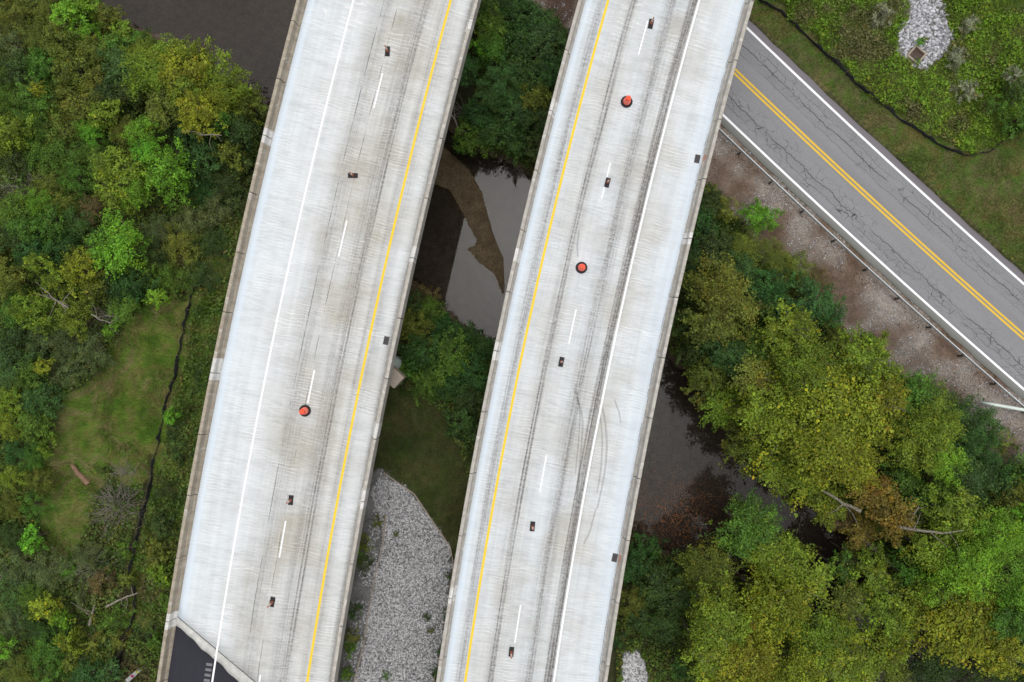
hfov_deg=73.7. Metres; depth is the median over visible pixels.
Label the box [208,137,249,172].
shrub
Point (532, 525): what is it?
slim cone
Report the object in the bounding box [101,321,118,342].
shrub
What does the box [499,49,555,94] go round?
broadleaf tree
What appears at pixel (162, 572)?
shrub
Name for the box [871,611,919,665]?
sycamore tree
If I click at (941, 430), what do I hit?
broadleaf tree
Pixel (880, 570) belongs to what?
sycamore tree
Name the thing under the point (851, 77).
silt fence
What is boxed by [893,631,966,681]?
broadleaf tree
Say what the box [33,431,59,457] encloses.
shrub
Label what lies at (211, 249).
shrub
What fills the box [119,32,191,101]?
broadleaf tree
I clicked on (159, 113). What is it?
broadleaf tree
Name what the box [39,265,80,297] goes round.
shrub
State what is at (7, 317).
shrub
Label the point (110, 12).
shrub
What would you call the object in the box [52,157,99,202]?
shrub
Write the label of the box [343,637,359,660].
shrub
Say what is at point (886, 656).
sycamore tree
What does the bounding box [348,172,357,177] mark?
slim cone
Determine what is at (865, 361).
sycamore tree
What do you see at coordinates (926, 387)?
broadleaf tree
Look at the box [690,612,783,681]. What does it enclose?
sycamore tree
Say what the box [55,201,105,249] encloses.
shrub
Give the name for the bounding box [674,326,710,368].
broadleaf tree
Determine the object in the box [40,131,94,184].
shrub
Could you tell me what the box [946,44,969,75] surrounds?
shrub
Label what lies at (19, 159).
shrub
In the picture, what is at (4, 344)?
shrub
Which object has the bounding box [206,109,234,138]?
broadleaf tree
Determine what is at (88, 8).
shrub
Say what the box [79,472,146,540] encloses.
bare bush
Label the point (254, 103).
broadleaf tree
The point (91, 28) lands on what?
shrub
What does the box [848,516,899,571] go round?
fallen tree
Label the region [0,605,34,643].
shrub
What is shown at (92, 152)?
shrub
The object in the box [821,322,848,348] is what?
shrub
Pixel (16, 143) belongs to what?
broadleaf tree
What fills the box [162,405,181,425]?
shrub
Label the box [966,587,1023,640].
broadleaf tree
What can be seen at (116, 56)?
shrub
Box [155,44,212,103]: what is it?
broadleaf tree
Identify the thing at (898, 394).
sycamore tree
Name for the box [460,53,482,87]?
broadleaf tree
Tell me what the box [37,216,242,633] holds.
long grass
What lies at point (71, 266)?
broadleaf tree
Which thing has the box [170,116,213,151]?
shrub
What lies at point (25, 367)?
shrub
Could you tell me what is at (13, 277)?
shrub
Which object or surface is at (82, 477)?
fallen log
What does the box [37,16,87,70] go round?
shrub
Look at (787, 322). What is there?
sycamore tree
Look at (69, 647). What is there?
shrub
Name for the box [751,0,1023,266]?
verge grass
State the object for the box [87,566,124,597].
shrub
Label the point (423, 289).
shrub
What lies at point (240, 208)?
shrub
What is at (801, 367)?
sycamore tree
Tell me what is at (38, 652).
shrub
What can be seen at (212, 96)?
broadleaf tree
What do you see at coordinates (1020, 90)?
shrub
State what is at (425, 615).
shrub
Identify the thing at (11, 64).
shrub
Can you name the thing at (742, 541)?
sycamore tree
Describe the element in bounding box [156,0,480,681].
highway bridge
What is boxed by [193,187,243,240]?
shrub
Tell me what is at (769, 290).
broadleaf tree
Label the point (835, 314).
shrub
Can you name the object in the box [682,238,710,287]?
shrub
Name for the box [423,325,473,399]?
shrub
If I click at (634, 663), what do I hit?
rock pile
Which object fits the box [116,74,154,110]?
shrub
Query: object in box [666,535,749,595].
sycamore tree
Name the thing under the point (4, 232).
shrub
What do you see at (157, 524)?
shrub
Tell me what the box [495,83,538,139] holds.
broadleaf tree
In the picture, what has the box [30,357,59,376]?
shrub
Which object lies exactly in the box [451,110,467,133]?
dead limb
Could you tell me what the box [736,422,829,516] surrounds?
sycamore tree
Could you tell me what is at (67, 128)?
shrub
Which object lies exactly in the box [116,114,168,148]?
broadleaf tree
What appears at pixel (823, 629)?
sycamore tree
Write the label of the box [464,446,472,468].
shrub
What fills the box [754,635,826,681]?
sycamore tree
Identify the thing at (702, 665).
sycamore tree
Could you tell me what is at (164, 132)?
shrub
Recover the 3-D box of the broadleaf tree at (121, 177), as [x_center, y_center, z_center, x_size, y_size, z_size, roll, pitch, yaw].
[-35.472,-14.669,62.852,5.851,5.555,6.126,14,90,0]
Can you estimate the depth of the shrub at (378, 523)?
61.78 m
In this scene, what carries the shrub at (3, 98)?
on the ground at (470, 234)
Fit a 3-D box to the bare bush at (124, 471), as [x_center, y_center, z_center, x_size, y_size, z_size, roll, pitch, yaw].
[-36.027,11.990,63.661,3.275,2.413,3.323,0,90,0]
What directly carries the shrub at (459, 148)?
on the ground at (470, 234)
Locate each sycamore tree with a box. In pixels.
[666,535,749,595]
[675,622,729,681]
[680,373,720,411]
[683,570,754,672]
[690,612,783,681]
[695,382,750,432]
[696,671,739,681]
[699,487,786,563]
[711,543,814,647]
[717,411,779,479]
[724,367,805,461]
[725,352,777,399]
[728,328,911,512]
[733,520,821,589]
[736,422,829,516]
[752,297,820,368]
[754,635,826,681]
[764,332,847,411]
[764,549,836,614]
[774,603,859,673]
[777,310,814,337]
[784,422,892,498]
[794,476,851,531]
[807,632,870,681]
[810,541,856,584]
[812,608,873,657]
[817,577,871,623]
[819,504,859,530]
[826,316,908,388]
[827,539,865,566]
[828,643,882,681]
[834,539,896,603]
[838,511,881,550]
[840,373,911,449]
[840,466,900,514]
[841,573,906,640]
[848,620,919,676]
[857,482,920,548]
[868,554,944,638]
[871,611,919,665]
[893,562,1006,672]
[907,561,961,609]
[956,626,1023,680]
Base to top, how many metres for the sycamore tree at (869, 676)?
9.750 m
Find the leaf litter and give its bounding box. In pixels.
[706,125,1023,464]
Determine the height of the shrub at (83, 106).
3.595 m
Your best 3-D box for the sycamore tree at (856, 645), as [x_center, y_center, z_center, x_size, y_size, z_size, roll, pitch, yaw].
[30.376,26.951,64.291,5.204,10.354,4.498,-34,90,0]
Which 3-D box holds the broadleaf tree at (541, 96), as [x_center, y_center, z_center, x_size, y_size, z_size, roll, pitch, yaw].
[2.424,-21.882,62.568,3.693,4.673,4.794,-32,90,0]
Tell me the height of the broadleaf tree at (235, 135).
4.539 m
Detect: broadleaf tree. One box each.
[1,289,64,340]
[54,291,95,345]
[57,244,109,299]
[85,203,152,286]
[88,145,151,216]
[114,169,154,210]
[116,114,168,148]
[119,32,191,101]
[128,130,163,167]
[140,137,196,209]
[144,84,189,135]
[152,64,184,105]
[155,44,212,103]
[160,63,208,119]
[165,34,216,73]
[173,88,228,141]
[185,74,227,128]
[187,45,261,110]
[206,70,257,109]
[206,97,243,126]
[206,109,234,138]
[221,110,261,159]
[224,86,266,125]
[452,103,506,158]
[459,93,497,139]
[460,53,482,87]
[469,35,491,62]
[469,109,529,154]
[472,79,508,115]
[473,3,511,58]
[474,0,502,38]
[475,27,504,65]
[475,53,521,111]
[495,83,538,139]
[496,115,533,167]
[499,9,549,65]
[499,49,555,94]
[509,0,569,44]
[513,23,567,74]
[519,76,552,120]
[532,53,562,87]
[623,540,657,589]
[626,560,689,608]
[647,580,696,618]
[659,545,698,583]
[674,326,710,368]
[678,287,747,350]
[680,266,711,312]
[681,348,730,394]
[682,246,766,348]
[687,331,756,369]
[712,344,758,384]
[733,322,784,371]
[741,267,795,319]
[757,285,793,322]
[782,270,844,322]
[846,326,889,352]
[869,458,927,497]
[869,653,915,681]
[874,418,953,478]
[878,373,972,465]
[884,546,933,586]
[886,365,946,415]
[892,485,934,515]
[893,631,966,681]
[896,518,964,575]
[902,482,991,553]
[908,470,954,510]
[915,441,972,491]
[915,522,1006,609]
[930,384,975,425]
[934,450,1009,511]
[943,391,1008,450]
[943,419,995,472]
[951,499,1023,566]
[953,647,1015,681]
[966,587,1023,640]
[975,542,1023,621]
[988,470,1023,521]
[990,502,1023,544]
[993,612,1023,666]
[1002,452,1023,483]
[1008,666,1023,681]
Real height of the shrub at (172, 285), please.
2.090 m
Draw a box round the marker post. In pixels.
[126,669,140,681]
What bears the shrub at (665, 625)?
on the ground at (470, 234)
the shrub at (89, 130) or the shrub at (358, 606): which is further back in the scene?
the shrub at (89, 130)
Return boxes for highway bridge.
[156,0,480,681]
[436,0,753,681]
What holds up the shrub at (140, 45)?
on the ground at (470, 234)
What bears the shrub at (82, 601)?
on the ground at (470, 234)
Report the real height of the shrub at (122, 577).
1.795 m
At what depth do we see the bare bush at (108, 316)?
64.02 m
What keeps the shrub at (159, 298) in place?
on the ground at (470, 234)
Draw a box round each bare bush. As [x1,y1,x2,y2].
[73,324,102,365]
[73,548,117,587]
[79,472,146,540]
[87,301,113,326]
[107,456,138,482]
[450,89,471,125]
[895,1,912,18]
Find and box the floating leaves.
[634,436,743,551]
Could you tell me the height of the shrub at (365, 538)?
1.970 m
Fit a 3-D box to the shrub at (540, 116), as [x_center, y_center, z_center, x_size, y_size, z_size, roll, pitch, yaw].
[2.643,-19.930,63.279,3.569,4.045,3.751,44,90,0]
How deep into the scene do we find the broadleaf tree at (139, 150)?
60.76 m
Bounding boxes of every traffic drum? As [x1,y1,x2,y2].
[299,405,310,416]
[576,262,586,273]
[621,95,632,107]
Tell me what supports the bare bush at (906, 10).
on the ground at (470, 234)
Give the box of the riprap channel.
[896,0,955,70]
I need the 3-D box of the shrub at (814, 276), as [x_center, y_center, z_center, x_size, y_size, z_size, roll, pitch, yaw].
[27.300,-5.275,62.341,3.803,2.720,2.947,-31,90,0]
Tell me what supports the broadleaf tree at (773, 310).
on the ground at (470, 234)
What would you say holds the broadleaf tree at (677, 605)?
on the ground at (470, 234)
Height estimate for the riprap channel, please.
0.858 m
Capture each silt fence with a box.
[113,263,200,681]
[759,0,1016,155]
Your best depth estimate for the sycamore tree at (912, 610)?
61.22 m
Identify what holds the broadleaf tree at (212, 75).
on the ground at (470, 234)
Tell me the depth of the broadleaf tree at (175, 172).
60.49 m
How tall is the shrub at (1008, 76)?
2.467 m
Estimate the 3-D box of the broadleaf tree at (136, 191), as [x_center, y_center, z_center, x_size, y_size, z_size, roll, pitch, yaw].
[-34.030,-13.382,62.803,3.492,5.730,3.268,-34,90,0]
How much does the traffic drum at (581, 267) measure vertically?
1.061 m
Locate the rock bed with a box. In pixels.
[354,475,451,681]
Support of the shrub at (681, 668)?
on the ground at (470, 234)
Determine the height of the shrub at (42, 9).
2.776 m
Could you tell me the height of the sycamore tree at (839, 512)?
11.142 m
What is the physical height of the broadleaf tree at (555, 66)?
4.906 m
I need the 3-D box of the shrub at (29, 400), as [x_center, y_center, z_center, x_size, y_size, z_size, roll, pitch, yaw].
[-42.854,5.455,62.731,4.609,3.100,6.155,2,90,0]
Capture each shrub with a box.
[0,0,42,45]
[0,16,36,68]
[0,46,18,108]
[0,48,42,93]
[0,73,26,122]
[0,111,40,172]
[0,142,34,182]
[0,162,56,208]
[0,188,43,227]
[0,215,54,251]
[0,220,33,257]
[0,237,26,275]
[0,264,29,302]
[0,286,34,331]
[0,319,38,362]
[0,343,48,390]
[0,382,35,430]
[0,405,31,441]
[0,436,42,471]
[0,455,31,496]
[0,486,34,520]
[0,520,44,554]
[0,541,55,594]
[0,560,42,616]
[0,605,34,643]
[0,635,21,661]
[0,652,43,681]
[9,103,57,148]
[11,233,67,271]
[11,405,56,446]
[12,348,52,396]
[13,18,59,67]
[14,73,60,122]
[14,323,68,363]
[15,46,80,88]
[15,487,59,524]
[15,576,59,617]
[16,369,71,429]
[16,608,65,643]
[17,522,48,554]
[18,443,52,472]
[20,130,69,186]
[21,464,62,496]
[22,0,62,38]
[22,251,57,277]
[23,80,52,98]
[23,619,74,678]
[24,187,57,220]
[26,163,70,208]
[27,587,65,623]
[29,546,82,600]
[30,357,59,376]
[32,655,69,681]
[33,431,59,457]
[35,78,91,133]
[36,194,72,246]
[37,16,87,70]
[37,108,90,160]
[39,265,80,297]
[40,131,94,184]
[41,320,93,362]
[43,225,84,271]
[43,349,97,391]
[43,606,74,629]
[48,44,104,95]
[48,185,80,220]
[49,0,88,39]
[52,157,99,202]
[53,617,86,660]
[54,84,122,134]
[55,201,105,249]
[57,553,85,578]
[59,644,93,674]
[66,539,112,574]
[68,0,103,33]
[69,33,118,76]
[69,651,109,681]
[70,574,101,613]
[71,21,104,44]
[72,321,121,376]
[73,115,108,149]
[76,190,107,227]
[76,228,109,258]
[77,613,115,660]
[78,138,112,178]
[79,63,121,98]
[79,269,109,305]
[84,2,130,35]
[86,77,134,112]
[87,97,123,139]
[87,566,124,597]
[92,177,131,215]
[93,266,134,297]
[94,45,143,95]
[94,656,127,681]
[95,602,137,635]
[96,30,134,62]
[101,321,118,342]
[105,260,165,306]
[105,288,146,325]
[106,113,138,154]
[107,16,140,45]
[109,627,134,649]
[115,536,143,559]
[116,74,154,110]
[116,569,138,588]
[117,36,153,57]
[119,34,154,86]
[121,27,154,49]
[127,156,158,187]
[130,256,166,293]
[133,232,173,278]
[135,212,182,251]
[141,288,172,310]
[144,536,178,572]
[145,103,181,142]
[146,560,174,589]
[146,628,162,649]
[150,511,180,538]
[152,473,185,504]
[153,257,198,302]
[157,592,168,612]
[160,219,206,272]
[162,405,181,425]
[164,433,194,466]
[167,135,191,164]
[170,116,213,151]
[171,204,218,241]
[172,248,209,283]
[177,256,228,296]
[180,169,222,211]
[181,133,232,191]
[188,222,235,259]
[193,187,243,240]
[204,165,252,201]
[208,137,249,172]
[223,191,248,217]
[229,154,256,185]
[341,664,353,681]
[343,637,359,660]
[344,623,364,643]
[348,601,363,621]
[356,550,374,576]
[359,530,376,551]
[372,514,385,527]
[381,671,392,679]
[398,333,450,373]
[399,307,441,346]
[399,357,418,384]
[404,287,427,325]
[411,281,442,304]
[411,359,441,409]
[415,294,448,328]
[422,613,430,621]
[423,310,470,340]
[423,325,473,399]
[427,627,435,633]
[428,372,476,404]
[429,665,437,678]
[442,320,481,356]
[443,407,476,440]
[445,388,483,419]
[445,571,452,578]
[452,131,475,154]
[455,347,488,394]
[459,417,478,457]
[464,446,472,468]
[470,333,495,362]
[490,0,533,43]
[513,127,543,161]
[517,103,550,136]
[612,629,632,649]
[617,581,651,624]
[623,596,658,639]
[631,530,670,560]
[639,608,680,643]
[665,655,693,680]
[671,299,696,337]
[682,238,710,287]
[690,203,720,252]
[690,222,734,281]
[698,184,722,222]
[703,182,718,201]
[710,192,740,222]
[721,223,765,265]
[727,246,758,283]
[736,196,785,235]
[748,235,798,274]
[760,249,818,299]
[795,264,835,293]
[814,295,847,327]
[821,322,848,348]
[857,357,896,393]
[867,431,902,468]
[871,1,895,28]
[915,37,924,45]
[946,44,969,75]
[949,78,982,104]
[952,418,1008,464]
[958,14,981,38]
[965,450,1023,501]
[982,421,1023,462]
[983,94,1010,118]
[999,103,1023,138]
[1000,63,1023,92]
[1000,73,1023,107]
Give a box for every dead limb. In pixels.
[36,282,73,316]
[71,602,94,625]
[91,302,118,333]
[105,581,138,607]
[189,131,221,146]
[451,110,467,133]
[896,512,963,551]
[908,505,930,531]
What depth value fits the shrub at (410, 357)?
62.29 m
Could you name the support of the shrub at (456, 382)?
on the ground at (470, 234)
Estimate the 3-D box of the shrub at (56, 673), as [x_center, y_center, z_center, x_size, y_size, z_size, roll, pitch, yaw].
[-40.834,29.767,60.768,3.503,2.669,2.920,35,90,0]
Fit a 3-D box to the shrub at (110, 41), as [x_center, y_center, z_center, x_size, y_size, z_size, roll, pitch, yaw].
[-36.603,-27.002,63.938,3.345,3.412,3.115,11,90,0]
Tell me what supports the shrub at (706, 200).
on the ground at (470, 234)
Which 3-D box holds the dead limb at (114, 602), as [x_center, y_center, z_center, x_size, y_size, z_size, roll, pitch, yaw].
[-34.857,23.101,61.184,1.705,0.419,3.210,39,90,0]
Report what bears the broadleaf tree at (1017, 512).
on the ground at (470, 234)
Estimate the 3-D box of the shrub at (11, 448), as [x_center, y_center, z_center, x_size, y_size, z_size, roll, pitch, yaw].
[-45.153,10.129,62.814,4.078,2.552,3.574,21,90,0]
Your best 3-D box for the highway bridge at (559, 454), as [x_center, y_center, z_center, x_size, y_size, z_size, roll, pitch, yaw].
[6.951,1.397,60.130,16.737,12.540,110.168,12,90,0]
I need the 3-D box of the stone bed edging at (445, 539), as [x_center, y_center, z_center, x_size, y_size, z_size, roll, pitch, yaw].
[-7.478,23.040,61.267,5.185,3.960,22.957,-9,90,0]
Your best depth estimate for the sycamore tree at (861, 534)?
61.39 m
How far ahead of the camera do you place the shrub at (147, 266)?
62.99 m
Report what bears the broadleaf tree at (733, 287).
on the ground at (470, 234)
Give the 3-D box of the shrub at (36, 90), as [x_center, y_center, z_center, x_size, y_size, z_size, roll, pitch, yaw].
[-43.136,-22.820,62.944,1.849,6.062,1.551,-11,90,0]
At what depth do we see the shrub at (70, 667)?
60.23 m
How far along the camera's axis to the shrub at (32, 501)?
61.84 m
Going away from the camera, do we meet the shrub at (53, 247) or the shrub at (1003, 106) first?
the shrub at (1003, 106)
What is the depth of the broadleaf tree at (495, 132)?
62.95 m
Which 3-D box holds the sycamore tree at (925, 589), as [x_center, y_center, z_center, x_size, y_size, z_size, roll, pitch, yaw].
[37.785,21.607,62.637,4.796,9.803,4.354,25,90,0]
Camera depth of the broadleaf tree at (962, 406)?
60.53 m
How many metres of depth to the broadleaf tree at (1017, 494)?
60.00 m
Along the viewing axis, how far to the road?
62.00 m
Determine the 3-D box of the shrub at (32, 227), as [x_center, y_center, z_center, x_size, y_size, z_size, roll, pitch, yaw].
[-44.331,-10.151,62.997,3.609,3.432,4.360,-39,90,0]
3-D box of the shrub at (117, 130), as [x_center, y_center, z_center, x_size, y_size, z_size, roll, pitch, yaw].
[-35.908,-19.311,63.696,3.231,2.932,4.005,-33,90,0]
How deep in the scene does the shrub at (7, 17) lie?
62.65 m
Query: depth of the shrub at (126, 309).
61.84 m
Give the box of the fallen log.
[71,464,90,485]
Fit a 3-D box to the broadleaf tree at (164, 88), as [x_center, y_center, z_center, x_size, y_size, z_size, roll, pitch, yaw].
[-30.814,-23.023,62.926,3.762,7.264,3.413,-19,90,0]
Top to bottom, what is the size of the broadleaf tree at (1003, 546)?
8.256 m
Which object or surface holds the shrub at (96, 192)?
on the ground at (470, 234)
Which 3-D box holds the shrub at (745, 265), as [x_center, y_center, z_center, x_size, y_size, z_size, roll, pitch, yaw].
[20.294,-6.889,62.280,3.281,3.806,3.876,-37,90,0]
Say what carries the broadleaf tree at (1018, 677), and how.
on the ground at (470, 234)
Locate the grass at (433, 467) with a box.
[374,386,467,553]
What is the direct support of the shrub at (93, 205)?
on the ground at (470, 234)
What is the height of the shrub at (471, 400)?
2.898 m
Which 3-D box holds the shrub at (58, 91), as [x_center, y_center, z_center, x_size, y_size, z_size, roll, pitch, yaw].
[-41.700,-22.105,63.868,5.926,2.692,5.221,2,90,0]
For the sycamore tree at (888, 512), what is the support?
on the ground at (470, 234)
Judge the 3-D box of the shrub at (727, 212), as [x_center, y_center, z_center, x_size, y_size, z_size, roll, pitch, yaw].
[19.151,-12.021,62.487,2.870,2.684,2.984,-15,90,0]
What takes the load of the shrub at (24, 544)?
on the ground at (470, 234)
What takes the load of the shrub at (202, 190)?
on the ground at (470, 234)
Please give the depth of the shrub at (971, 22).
60.60 m
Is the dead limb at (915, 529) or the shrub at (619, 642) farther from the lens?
the shrub at (619, 642)
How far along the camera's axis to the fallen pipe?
61.05 m
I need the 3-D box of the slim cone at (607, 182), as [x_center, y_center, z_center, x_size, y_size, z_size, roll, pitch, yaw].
[7.638,-12.688,54.125,0.380,1.150,0.780,14,90,0]
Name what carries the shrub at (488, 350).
on the ground at (470, 234)
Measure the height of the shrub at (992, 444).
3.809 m
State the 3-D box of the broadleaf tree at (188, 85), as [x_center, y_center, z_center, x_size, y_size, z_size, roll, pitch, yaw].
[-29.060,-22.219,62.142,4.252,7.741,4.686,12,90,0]
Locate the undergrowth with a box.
[0,0,1023,681]
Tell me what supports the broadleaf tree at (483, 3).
on the ground at (470, 234)
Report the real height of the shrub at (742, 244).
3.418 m
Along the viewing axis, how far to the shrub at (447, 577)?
61.32 m
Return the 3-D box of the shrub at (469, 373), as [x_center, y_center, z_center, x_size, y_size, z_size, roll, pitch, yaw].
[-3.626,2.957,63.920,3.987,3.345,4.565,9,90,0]
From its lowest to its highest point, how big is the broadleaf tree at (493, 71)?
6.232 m
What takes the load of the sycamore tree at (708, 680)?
on the ground at (470, 234)
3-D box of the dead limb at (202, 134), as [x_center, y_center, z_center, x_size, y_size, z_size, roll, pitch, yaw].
[-26.830,-17.935,59.578,3.229,1.316,1.618,30,90,0]
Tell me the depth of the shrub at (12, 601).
61.11 m
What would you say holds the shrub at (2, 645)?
on the ground at (470, 234)
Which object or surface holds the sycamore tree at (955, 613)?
on the ground at (470, 234)
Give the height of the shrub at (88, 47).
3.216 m
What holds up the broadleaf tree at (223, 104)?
on the ground at (470, 234)
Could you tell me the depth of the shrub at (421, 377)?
62.78 m
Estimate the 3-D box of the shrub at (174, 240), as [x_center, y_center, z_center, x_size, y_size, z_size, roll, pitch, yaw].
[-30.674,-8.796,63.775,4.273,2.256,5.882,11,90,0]
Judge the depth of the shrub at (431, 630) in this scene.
60.88 m
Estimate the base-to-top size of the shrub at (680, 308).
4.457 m
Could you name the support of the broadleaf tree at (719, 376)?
on the ground at (470, 234)
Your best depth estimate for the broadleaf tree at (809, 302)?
59.33 m
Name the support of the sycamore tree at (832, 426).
on the ground at (470, 234)
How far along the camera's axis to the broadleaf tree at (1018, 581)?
57.75 m
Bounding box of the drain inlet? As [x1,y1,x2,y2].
[907,44,926,64]
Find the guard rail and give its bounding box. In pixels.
[719,128,1023,412]
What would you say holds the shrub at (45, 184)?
on the ground at (470, 234)
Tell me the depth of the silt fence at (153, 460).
63.13 m
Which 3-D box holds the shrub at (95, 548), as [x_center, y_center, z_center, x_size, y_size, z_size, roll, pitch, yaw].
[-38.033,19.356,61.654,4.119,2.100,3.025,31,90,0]
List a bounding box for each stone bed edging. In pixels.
[354,514,386,681]
[383,472,453,681]
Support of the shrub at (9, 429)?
on the ground at (470, 234)
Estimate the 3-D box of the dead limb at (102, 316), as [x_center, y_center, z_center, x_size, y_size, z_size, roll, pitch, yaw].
[-36.156,-2.051,60.906,3.718,0.755,1.230,29,90,0]
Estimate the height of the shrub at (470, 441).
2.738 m
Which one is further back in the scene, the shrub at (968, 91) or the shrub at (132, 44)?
the shrub at (132, 44)
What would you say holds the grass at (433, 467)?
on the ground at (470, 234)
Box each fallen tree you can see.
[820,490,861,523]
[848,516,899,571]
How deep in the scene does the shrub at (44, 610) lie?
59.26 m
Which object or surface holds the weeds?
on the ground at (470, 234)
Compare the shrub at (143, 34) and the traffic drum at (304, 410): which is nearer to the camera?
the traffic drum at (304, 410)
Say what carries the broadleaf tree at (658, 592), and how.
on the ground at (470, 234)
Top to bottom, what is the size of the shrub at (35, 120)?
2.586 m
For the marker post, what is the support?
on the ground at (470, 234)
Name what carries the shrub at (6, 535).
on the ground at (470, 234)
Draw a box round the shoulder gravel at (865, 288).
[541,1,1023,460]
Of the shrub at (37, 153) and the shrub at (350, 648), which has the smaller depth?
the shrub at (350, 648)
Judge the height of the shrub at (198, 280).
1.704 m
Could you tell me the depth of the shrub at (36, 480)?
62.14 m
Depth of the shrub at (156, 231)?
63.33 m
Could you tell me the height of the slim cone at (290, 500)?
1.150 m
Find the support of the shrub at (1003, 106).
on the ground at (470, 234)
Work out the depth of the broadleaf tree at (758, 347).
59.72 m
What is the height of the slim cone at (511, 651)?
1.150 m
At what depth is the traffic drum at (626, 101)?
54.49 m
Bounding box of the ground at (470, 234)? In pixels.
[0,0,1023,681]
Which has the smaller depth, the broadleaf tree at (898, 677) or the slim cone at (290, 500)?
the slim cone at (290, 500)
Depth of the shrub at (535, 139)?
63.62 m
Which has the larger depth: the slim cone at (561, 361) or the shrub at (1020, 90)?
the shrub at (1020, 90)
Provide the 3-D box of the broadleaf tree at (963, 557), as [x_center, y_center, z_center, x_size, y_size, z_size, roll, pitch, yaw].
[38.688,19.834,60.694,6.394,8.167,8.509,51,90,0]
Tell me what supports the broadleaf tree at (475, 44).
on the ground at (470, 234)
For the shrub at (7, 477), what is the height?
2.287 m
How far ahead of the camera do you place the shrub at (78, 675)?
58.92 m
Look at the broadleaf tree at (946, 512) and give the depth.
58.25 m
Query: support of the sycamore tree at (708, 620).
on the ground at (470, 234)
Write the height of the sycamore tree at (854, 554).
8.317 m
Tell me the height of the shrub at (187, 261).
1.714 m
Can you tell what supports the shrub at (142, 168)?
on the ground at (470, 234)
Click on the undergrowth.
(112, 594)
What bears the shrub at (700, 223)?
on the ground at (470, 234)
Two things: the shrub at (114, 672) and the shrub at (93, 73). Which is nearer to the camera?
the shrub at (114, 672)
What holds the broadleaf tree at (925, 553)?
on the ground at (470, 234)
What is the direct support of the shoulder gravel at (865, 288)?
on the ground at (470, 234)
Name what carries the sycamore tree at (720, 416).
on the ground at (470, 234)
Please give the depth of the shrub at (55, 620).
60.18 m
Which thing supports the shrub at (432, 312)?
on the ground at (470, 234)
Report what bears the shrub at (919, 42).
on the ground at (470, 234)
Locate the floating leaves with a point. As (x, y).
(680, 509)
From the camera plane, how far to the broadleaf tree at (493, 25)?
60.64 m
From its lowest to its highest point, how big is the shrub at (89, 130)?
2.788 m
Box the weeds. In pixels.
[778,0,1023,153]
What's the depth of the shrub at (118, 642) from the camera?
59.96 m
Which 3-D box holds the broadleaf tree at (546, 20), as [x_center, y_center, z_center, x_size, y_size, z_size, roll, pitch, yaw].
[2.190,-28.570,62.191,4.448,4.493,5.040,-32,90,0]
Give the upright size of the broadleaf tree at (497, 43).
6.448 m
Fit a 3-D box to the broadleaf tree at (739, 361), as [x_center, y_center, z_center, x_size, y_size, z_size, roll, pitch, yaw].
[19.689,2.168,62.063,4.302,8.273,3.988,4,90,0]
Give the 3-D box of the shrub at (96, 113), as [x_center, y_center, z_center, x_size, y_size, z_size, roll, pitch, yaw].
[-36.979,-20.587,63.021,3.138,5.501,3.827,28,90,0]
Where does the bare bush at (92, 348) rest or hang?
on the ground at (470, 234)
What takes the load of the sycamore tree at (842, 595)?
on the ground at (470, 234)
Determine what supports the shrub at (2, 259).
on the ground at (470, 234)
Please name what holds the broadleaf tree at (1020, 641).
on the ground at (470, 234)
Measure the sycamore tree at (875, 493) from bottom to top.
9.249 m
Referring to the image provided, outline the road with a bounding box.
[721,21,1023,398]
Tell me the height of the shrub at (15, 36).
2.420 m
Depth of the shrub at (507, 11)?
61.30 m
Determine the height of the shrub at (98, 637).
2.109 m
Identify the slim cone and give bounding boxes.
[267,597,275,607]
[286,495,293,504]
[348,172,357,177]
[384,45,389,55]
[509,647,513,658]
[530,521,534,530]
[558,357,564,366]
[604,177,610,187]
[648,17,653,28]
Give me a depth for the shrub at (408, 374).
63.04 m
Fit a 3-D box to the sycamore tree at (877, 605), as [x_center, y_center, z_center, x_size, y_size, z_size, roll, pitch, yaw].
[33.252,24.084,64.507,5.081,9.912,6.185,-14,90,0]
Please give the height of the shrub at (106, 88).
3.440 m
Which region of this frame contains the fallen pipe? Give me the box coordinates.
[980,401,1023,411]
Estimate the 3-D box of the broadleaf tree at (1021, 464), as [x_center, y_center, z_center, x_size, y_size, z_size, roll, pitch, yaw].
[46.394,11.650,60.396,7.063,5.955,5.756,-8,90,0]
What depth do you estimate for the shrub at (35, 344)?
62.46 m
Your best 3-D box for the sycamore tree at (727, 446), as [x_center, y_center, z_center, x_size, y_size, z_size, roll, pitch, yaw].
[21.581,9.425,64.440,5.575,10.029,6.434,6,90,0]
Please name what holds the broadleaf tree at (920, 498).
on the ground at (470, 234)
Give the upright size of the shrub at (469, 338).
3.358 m
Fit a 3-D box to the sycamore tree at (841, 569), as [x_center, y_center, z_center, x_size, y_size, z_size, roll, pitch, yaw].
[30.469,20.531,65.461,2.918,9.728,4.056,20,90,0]
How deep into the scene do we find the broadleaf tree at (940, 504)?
60.14 m
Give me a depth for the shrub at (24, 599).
60.67 m
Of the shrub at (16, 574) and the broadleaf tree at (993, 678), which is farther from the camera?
the broadleaf tree at (993, 678)
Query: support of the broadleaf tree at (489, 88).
on the ground at (470, 234)

